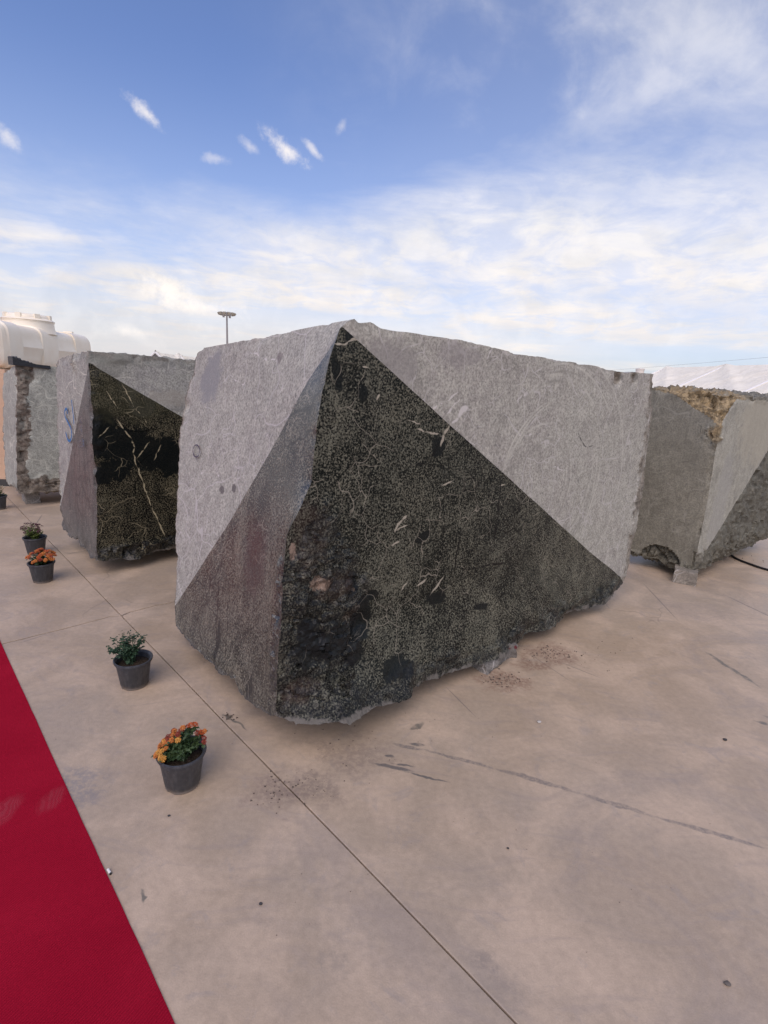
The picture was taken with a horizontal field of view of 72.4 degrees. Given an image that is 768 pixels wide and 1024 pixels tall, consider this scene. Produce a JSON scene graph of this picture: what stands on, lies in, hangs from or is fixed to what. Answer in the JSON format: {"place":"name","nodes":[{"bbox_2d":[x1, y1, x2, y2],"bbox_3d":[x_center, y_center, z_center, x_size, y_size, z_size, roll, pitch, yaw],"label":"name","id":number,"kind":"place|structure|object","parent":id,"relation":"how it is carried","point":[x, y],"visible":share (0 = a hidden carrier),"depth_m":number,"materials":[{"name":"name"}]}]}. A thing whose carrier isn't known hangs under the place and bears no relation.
{"place":"outdoors","nodes":[
{"label":"outdoors","id":0,"kind":"place"},
{"bbox_2d":[0,369,9,485],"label":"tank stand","id":1,"kind":"object","parent":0,"point":[3,482],"visible":0.04,"depth_m":6.84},
{"bbox_2d":[0,311,90,368],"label":"water tank","id":2,"kind":"object","parent":1,"relation":"on","point":[38,339],"visible":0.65,"depth_m":7.51,"materials":[{"name":"beige plastic"}]},
{"bbox_2d":[0,486,767,1023],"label":"pavement","id":3,"kind":"structure","parent":0,"point":[616,800],"depth_m":2.03,"materials":[{"name":"concrete"}]},
{"bbox_2d":[0,485,7,509],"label":"potted plant","id":4,"kind":"object","parent":3,"relation":"on","point":[3,496],"visible":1,"depth_m":5.85,"materials":[{"name":"grey plant"}]},
{"bbox_2d":[21,492,40,503],"bbox_3d":[-4.235,-0.211,6.287,0.157,0.157,0.324,-9,18,-40],"label":"bearer stone","id":5,"kind":"object","parent":3,"relation":"on","point":[30,498],"visible":0.62,"depth_m":6.18,"materials":[{"name":"grey stone"}]},
{"bbox_2d":[2,365,59,493],"bbox_3d":[-3.448,-1.103,6.882,2.508,1.497,0.882,-9,19,-42],"label":"stone block","id":6,"kind":"object","parent":5,"relation":"on","point":[31,433],"depth_m":5.95,"materials":[{"name":"grey stone"}]},
{"bbox_2d":[8,356,50,368],"bbox_3d":[-3.936,-1.657,5.822,0.348,0.116,0.240,-10,19,-44],"label":"rubber sheet","id":7,"kind":"object","parent":6,"relation":"on","point":[13,360],"visible":0.85,"depth_m":5.70,"materials":[{"name":"black rubber"}]},
{"bbox_2d":[20,522,46,555],"bbox_3d":[-3.023,0.225,4.530,0.199,0.280,0.186,3,14,0],"label":"potted plant","id":8,"kind":"object","parent":3,"relation":"on","point":[33,540],"visible":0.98,"depth_m":4.49,"materials":[{"name":"grey plant"}]},
{"bbox_2d":[25,548,56,583],"bbox_3d":[-2.580,0.400,3.961,0.225,0.259,0.213,3,14,0],"label":"potted plant","id":9,"kind":"object","parent":3,"relation":"on","point":[40,565],"visible":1,"depth_m":3.92,"materials":[{"name":"grey plant"}]},
{"bbox_2d":[0,642,174,1023],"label":"carpet runner","id":10,"kind":"object","parent":3,"relation":"on","point":[71,951],"visible":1,"depth_m":1.58,"materials":[{"name":"red carpet"}]},
{"bbox_2d":[106,630,152,690],"bbox_3d":[-1.319,0.758,2.716,0.230,0.294,0.189,3,14,0],"label":"potted plant","id":11,"kind":"object","parent":3,"relation":"on","point":[131,663],"visible":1,"depth_m":2.69,"materials":[{"name":"grey plant"}]},
{"bbox_2d":[150,722,207,794],"bbox_3d":[-0.801,0.962,2.076,0.203,0.260,0.189,3,14,0],"label":"potted plant","id":12,"kind":"object","parent":3,"relation":"on","point":[178,754],"visible":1,"depth_m":2.04,"materials":[{"name":"green plant"}]},
{"bbox_2d":[55,555,763,935],"bbox_3d":[1.444,0.953,3.168,6.822,0.008,2.591,-3,15,-25],"label":"grit","id":13,"kind":"object","parent":3,"relation":"on","point":[417,729],"visible":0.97,"depth_m":2.59,"materials":[{"name":"stone"}]},
{"bbox_2d":[472,642,517,674],"bbox_3d":[0.612,0.838,3.226,0.332,0.111,0.313,-8,18,-39],"label":"bearer stone","id":14,"kind":"object","parent":3,"relation":"on","point":[486,668],"visible":0.24,"depth_m":3.09,"materials":[{"name":"grey stone"}]},
{"bbox_2d":[175,319,653,724],"bbox_3d":[0.251,-0.209,3.649,3.208,1.782,1.877,-9,19,-42],"label":"stone block","id":15,"kind":"object","parent":14,"relation":"on","point":[369,516],"depth_m":2.63,"materials":[{"name":"grey stone"}]},
{"bbox_2d":[635,368,644,372],"bbox_3d":[6.762,-2.676,14.258,0.700,2.374,0.700,3,14,0],"label":"white barrel","id":16,"kind":"object","parent":3,"relation":"on","point":[640,370],"visible":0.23,"depth_m":13.90,"materials":[{"name":"beige plastic"}]},
{"bbox_2d":[672,564,697,586],"bbox_3d":[2.758,0.566,4.802,0.191,0.127,0.252,11,16,29],"label":"bearer stone","id":17,"kind":"object","parent":3,"relation":"on","point":[683,575],"visible":0.93,"depth_m":4.71,"materials":[{"name":"grey stone"}]},
{"bbox_2d":[724,980,730,986],"bbox_3d":[0.974,1.336,1.488,0.020,0.009,0.015,3,14,0],"label":"pebble","id":18,"kind":"object","parent":3,"relation":"on","point":[727,983],"visible":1,"depth_m":1.49,"materials":[{"name":"grey stone"}]},
{"bbox_2d":[730,555,767,570],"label":"power cable","id":19,"kind":"object","parent":3,"relation":"on","point":[745,562],"visible":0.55,"depth_m":5.40,"materials":[{"name":"black rubber"}]},
{"bbox_3d":[3.555,0.313,5.955,0.318,0.159,0.712,-8,17,-38],"label":"bearer stone","id":20,"kind":"object","parent":3,"relation":"on","visible":0},
{"bbox_2d":[631,384,767,571],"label":"stone block","id":21,"kind":"object","parent":20,"relation":"on","point":[704,503],"depth_m":4.75,"materials":[{"name":"grey stone"}]},
{"bbox_2d":[0,0,767,372],"label":"sky","id":22,"kind":"structure","parent":0,"point":[581,182],"materials":[{"name":"blue"}]},
{"label":"yard","id":23,"kind":"structure","parent":0,"visible":0},
{"bbox_2d":[150,350,195,359],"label":"event tent","id":24,"kind":"object","parent":23,"relation":"on","point":[155,353],"visible":0.06,"depth_m":57.97,"materials":[{"name":"white fabric"}]},
{"bbox_2d":[217,311,235,343],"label":"floodlight mast","id":25,"kind":"object","parent":23,"relation":"on","point":[226,314],"visible":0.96,"depth_m":135.96,"materials":[{"name":"grey metal"}]},
{"bbox_2d":[651,364,767,393],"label":"event tent","id":26,"kind":"object","parent":23,"relation":"on","point":[746,378],"visible":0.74,"depth_m":60.93,"materials":[{"name":"white fabric"}]},
{"bbox_3d":[-1.960,0.215,5.108,0.317,0.142,0.718,-8,18,-39],"label":"bearer stone","id":27,"kind":"object","parent":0,"visible":0},
{"bbox_2d":[55,351,194,560],"bbox_3d":[-1.509,-0.653,5.298,2.952,1.653,1.082,-10,19,-43],"label":"stone block","id":28,"kind":"object","parent":27,"relation":"on","point":[119,419],"depth_m":4.19,"materials":[{"name":"grey stone"}]}
]}

